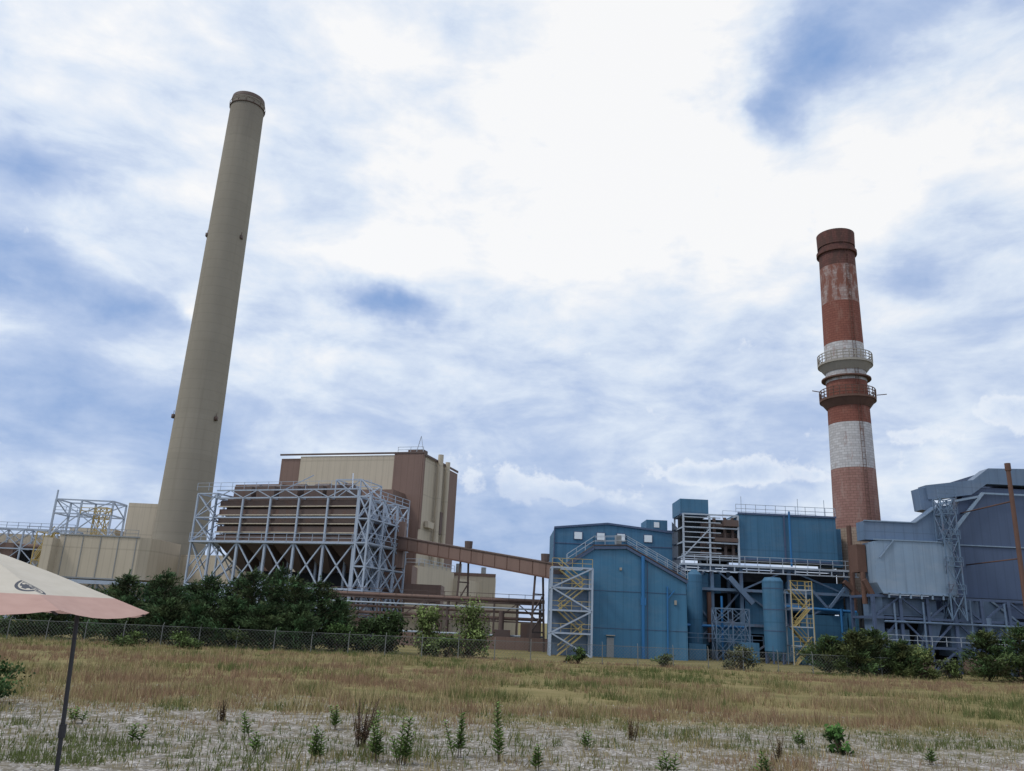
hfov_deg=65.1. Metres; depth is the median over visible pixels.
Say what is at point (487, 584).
walls
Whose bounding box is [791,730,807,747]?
weed plant
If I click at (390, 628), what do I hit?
shrub
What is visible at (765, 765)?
weed plant
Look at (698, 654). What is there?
machinery
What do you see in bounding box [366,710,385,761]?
weed plant
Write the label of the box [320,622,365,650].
shrub
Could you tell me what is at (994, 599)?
dark bands
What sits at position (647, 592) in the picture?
wall seams
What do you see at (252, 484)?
roof housings
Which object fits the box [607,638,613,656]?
door
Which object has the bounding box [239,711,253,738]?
weed plant
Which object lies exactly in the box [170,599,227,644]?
bush
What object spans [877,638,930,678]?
shrub
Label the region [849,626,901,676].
bush
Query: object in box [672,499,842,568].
enclosure
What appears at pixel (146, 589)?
pine tree
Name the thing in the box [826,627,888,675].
shrub
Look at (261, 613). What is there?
shrub
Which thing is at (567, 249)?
sky
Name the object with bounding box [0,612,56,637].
shrub
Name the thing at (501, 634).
pipe rack
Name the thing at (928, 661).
shrub
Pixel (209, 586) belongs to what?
pine tree
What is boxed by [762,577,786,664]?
blue silo
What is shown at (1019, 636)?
bush
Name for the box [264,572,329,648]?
pine tree
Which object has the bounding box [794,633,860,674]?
bush
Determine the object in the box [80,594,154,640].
bush
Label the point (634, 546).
roof handrail
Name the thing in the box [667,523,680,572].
side cladding
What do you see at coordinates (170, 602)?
bush
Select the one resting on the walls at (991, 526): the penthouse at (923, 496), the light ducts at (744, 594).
the penthouse at (923, 496)
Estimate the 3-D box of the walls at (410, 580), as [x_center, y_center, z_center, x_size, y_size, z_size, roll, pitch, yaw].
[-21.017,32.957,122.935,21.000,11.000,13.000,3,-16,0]
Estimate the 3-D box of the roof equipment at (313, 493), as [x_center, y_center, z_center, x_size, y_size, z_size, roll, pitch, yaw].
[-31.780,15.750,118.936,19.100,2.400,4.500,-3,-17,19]
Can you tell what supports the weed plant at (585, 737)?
on the ground at (536, 692)
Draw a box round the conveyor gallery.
[375,521,564,651]
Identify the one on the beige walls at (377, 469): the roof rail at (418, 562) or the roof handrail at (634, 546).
the roof rail at (418, 562)
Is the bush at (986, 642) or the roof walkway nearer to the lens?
the bush at (986, 642)
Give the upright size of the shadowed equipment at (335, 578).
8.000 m
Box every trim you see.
[280,450,457,534]
[553,523,672,561]
[566,546,687,583]
[679,512,839,563]
[934,492,1023,547]
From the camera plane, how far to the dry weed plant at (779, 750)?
22.17 m
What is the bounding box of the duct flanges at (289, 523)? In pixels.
[215,498,355,541]
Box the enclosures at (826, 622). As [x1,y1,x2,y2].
[678,572,859,661]
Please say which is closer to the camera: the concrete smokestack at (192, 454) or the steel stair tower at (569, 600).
the steel stair tower at (569, 600)
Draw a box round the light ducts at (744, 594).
[727,576,845,610]
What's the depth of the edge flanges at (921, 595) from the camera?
89.91 m
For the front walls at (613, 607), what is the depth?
91.80 m
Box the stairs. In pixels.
[356,491,391,637]
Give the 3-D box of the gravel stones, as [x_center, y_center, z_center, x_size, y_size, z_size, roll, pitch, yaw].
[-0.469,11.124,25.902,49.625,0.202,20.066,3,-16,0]
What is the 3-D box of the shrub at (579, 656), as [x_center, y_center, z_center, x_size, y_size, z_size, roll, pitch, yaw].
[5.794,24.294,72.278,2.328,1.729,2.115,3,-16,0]
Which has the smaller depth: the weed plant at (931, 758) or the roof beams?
the weed plant at (931, 758)
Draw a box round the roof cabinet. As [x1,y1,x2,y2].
[615,535,621,543]
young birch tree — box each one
[410,604,450,656]
[440,595,496,657]
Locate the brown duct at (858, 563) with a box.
[849,544,874,603]
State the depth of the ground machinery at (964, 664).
85.77 m
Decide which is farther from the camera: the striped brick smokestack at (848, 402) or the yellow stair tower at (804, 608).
the striped brick smokestack at (848, 402)
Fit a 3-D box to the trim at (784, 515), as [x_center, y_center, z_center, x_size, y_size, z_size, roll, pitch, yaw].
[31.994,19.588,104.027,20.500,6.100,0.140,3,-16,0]
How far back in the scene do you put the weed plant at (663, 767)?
19.26 m
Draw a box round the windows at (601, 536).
[574,522,658,541]
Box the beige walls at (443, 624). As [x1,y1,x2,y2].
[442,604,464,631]
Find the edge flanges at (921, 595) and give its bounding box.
[863,505,958,600]
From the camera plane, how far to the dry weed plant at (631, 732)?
25.03 m
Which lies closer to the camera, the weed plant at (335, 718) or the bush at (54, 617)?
the weed plant at (335, 718)
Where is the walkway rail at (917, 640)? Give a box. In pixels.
[885,634,1023,648]
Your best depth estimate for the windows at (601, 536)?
106.66 m
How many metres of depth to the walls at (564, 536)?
106.77 m
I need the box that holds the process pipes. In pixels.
[884,600,1019,676]
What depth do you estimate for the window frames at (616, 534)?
106.78 m
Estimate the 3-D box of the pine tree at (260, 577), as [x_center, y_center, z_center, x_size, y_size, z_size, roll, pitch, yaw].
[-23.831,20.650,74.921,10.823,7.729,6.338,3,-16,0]
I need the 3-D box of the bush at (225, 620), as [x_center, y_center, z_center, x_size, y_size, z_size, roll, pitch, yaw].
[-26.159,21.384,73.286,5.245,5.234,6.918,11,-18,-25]
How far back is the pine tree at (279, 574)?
76.75 m
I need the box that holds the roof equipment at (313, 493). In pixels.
[233,483,361,498]
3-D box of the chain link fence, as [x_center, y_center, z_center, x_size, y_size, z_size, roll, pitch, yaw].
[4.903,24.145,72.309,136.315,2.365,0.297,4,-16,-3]
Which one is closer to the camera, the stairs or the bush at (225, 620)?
the bush at (225, 620)
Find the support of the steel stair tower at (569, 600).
on the ground at (536, 692)
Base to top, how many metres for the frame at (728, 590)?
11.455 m
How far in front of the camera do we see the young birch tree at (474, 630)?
75.27 m
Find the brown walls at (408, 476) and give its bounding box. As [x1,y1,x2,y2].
[245,453,457,589]
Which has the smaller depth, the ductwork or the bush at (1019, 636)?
the bush at (1019, 636)
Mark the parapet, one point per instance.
(478, 574)
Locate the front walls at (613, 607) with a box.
[564,549,687,660]
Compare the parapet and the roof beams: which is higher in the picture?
the roof beams
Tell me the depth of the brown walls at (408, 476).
141.76 m
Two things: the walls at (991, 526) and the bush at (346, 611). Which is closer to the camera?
the bush at (346, 611)
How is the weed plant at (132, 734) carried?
on the ground at (536, 692)
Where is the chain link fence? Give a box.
[0,616,1022,681]
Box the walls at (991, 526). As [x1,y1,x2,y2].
[929,488,1023,673]
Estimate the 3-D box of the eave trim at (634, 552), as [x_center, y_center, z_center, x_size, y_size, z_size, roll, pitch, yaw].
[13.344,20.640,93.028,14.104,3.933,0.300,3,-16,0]
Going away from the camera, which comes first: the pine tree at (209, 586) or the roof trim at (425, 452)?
the pine tree at (209, 586)
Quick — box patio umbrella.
[0,554,148,770]
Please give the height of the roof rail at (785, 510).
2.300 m
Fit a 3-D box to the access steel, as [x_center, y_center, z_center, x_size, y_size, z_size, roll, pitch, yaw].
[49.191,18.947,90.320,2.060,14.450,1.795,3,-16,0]
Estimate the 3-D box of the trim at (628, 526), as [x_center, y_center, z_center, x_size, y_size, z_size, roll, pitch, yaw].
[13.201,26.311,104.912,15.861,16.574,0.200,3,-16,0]
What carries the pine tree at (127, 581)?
on the ground at (536, 692)
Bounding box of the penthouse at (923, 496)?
[911,468,1023,512]
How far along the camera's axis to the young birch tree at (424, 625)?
75.18 m
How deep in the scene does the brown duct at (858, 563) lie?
91.58 m
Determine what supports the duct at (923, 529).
on the pale duct box
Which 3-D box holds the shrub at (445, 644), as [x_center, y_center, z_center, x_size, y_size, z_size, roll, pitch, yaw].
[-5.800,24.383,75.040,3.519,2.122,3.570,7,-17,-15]
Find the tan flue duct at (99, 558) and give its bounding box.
[0,490,255,619]
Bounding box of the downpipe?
[641,556,674,658]
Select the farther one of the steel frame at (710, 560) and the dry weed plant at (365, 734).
the steel frame at (710, 560)
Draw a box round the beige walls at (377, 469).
[289,454,479,608]
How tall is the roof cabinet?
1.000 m
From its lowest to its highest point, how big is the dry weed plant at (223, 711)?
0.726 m
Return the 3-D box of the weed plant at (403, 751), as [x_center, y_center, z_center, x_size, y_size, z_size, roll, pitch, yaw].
[-2.615,8.532,19.264,0.745,1.175,0.560,14,-20,-33]
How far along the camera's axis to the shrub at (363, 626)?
76.47 m
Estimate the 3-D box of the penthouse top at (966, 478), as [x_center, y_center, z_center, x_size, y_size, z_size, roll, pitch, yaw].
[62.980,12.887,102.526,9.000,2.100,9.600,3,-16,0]
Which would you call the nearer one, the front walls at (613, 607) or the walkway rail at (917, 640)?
the walkway rail at (917, 640)
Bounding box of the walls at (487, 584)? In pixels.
[454,575,518,634]
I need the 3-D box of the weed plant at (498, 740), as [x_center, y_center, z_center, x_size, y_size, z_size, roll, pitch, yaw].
[-0.308,8.750,20.244,0.520,1.502,0.760,11,-18,-26]
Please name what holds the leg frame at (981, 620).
on the ground at (536, 692)
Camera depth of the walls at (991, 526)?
94.18 m
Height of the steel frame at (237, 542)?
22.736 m
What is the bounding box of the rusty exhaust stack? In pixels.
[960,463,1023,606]
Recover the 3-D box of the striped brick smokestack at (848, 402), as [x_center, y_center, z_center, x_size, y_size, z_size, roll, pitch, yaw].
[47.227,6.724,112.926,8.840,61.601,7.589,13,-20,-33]
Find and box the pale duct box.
[863,540,956,596]
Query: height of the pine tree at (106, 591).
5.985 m
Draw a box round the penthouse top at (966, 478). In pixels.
[953,475,1023,488]
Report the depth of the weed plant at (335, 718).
24.56 m
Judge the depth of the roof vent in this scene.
160.65 m
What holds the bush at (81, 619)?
on the ground at (536, 692)
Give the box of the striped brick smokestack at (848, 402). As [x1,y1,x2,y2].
[812,228,887,615]
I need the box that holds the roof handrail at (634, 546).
[566,536,687,578]
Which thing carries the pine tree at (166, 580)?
on the ground at (536, 692)
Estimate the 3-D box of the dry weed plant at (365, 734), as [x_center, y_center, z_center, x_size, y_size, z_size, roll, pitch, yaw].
[-3.949,9.100,21.622,0.827,1.316,0.825,5,-17,-9]
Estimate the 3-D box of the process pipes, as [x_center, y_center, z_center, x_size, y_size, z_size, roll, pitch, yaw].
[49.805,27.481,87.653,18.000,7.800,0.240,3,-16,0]
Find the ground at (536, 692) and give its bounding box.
[0,613,1023,770]
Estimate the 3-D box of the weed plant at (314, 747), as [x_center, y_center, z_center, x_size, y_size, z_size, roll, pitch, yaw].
[-4.638,8.528,19.068,0.586,0.918,0.477,3,-16,0]
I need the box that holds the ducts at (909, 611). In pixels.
[863,593,1023,657]
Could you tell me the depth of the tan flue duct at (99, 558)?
138.69 m
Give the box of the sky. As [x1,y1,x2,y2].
[0,0,1023,622]
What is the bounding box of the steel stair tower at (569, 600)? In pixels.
[547,558,593,657]
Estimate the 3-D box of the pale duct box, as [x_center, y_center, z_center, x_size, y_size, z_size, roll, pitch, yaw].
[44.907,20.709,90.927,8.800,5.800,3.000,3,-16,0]
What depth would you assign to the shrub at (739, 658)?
73.89 m
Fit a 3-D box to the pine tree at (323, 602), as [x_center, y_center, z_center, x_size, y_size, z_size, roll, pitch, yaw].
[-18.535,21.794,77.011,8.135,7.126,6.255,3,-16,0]
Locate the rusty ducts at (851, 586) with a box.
[707,526,861,641]
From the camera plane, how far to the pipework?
98.39 m
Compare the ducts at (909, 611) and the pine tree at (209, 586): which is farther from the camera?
the ducts at (909, 611)
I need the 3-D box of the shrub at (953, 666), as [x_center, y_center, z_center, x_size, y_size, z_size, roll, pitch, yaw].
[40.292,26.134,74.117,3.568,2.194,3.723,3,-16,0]
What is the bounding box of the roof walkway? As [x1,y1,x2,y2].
[567,544,687,579]
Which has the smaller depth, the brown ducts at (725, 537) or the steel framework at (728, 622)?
the steel framework at (728, 622)
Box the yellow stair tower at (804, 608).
[784,580,815,664]
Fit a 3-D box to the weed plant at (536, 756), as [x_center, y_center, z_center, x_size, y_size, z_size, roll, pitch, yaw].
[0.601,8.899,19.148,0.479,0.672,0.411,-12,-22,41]
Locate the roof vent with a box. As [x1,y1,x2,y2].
[456,564,485,573]
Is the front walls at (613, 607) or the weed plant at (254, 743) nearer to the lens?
the weed plant at (254, 743)
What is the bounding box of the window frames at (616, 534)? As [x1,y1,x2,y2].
[574,531,652,542]
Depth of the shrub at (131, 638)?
66.67 m
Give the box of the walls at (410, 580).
[308,565,444,631]
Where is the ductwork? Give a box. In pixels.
[215,498,393,574]
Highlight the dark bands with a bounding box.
[951,597,1022,604]
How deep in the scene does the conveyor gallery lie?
105.55 m
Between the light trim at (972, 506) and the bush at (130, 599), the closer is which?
the bush at (130, 599)
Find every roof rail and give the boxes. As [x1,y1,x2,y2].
[398,436,454,571]
[722,496,835,516]
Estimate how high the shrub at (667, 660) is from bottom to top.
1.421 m
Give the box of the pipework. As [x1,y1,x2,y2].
[687,511,856,659]
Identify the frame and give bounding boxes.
[182,473,409,636]
[674,513,858,577]
[674,565,849,662]
[850,594,1023,676]
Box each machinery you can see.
[688,642,811,664]
[900,659,1021,676]
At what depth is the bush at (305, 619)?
72.56 m
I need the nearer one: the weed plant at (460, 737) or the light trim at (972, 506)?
the weed plant at (460, 737)
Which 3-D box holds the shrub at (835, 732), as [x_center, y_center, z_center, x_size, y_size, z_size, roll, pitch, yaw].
[9.842,10.746,24.350,0.737,1.040,1.136,3,-16,0]
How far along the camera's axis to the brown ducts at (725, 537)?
104.35 m
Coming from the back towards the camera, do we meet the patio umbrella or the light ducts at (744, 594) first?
the light ducts at (744, 594)
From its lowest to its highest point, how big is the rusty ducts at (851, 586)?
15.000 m
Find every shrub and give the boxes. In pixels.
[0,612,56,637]
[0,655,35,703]
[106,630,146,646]
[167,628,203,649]
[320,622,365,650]
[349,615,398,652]
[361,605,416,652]
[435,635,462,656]
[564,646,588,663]
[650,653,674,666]
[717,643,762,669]
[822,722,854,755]
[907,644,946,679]
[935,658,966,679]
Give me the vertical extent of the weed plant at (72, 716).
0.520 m
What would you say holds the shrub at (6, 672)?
on the ground at (536, 692)
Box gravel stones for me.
[0,680,1023,770]
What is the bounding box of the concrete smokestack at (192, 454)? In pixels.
[142,91,265,593]
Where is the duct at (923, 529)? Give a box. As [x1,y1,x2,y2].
[856,505,952,550]
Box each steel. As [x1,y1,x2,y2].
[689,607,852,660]
[932,488,967,620]
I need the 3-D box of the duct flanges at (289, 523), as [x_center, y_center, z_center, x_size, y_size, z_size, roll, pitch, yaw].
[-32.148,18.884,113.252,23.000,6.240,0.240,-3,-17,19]
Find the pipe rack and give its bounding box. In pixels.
[328,586,547,651]
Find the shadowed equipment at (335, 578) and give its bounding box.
[249,571,375,617]
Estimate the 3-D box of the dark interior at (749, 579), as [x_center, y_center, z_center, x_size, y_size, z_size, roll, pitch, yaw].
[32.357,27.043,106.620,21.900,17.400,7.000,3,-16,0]
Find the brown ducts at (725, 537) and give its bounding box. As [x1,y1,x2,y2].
[700,518,738,556]
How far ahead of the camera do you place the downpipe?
91.47 m
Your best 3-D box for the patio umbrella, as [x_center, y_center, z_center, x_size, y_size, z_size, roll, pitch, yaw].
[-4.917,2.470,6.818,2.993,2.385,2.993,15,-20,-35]
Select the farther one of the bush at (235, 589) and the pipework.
the pipework
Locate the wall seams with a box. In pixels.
[593,561,686,658]
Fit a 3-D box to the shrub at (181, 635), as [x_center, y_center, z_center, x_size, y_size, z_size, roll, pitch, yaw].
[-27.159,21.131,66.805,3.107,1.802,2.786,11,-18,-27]
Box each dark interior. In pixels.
[678,518,836,657]
[857,598,1001,669]
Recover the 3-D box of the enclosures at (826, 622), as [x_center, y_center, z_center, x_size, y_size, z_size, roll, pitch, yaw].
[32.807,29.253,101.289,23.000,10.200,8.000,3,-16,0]
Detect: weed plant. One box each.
[67,706,89,723]
[126,722,149,744]
[215,699,227,721]
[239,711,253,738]
[248,731,262,753]
[306,724,327,761]
[328,705,340,729]
[351,697,381,747]
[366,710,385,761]
[389,716,416,764]
[442,711,467,757]
[490,700,507,761]
[528,743,544,770]
[580,730,594,749]
[627,719,638,740]
[653,749,680,770]
[752,751,773,770]
[770,736,783,760]
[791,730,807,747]
[922,748,938,764]
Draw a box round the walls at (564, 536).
[547,520,671,638]
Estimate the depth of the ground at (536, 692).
25.69 m
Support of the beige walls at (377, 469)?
on the ground at (536, 692)
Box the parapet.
[453,572,495,576]
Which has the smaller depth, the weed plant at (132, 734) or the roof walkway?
the weed plant at (132, 734)
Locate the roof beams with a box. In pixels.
[334,479,381,501]
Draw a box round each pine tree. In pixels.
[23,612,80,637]
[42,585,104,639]
[70,569,151,639]
[79,583,138,639]
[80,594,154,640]
[130,568,194,643]
[132,580,167,641]
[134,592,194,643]
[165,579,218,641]
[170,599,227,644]
[175,571,228,643]
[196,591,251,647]
[203,566,289,647]
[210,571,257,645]
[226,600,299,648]
[249,563,304,645]
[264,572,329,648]
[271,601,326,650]
[289,575,357,649]
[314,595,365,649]
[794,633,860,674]
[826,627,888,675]
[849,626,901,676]
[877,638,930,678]
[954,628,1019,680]
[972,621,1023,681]
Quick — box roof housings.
[235,484,285,486]

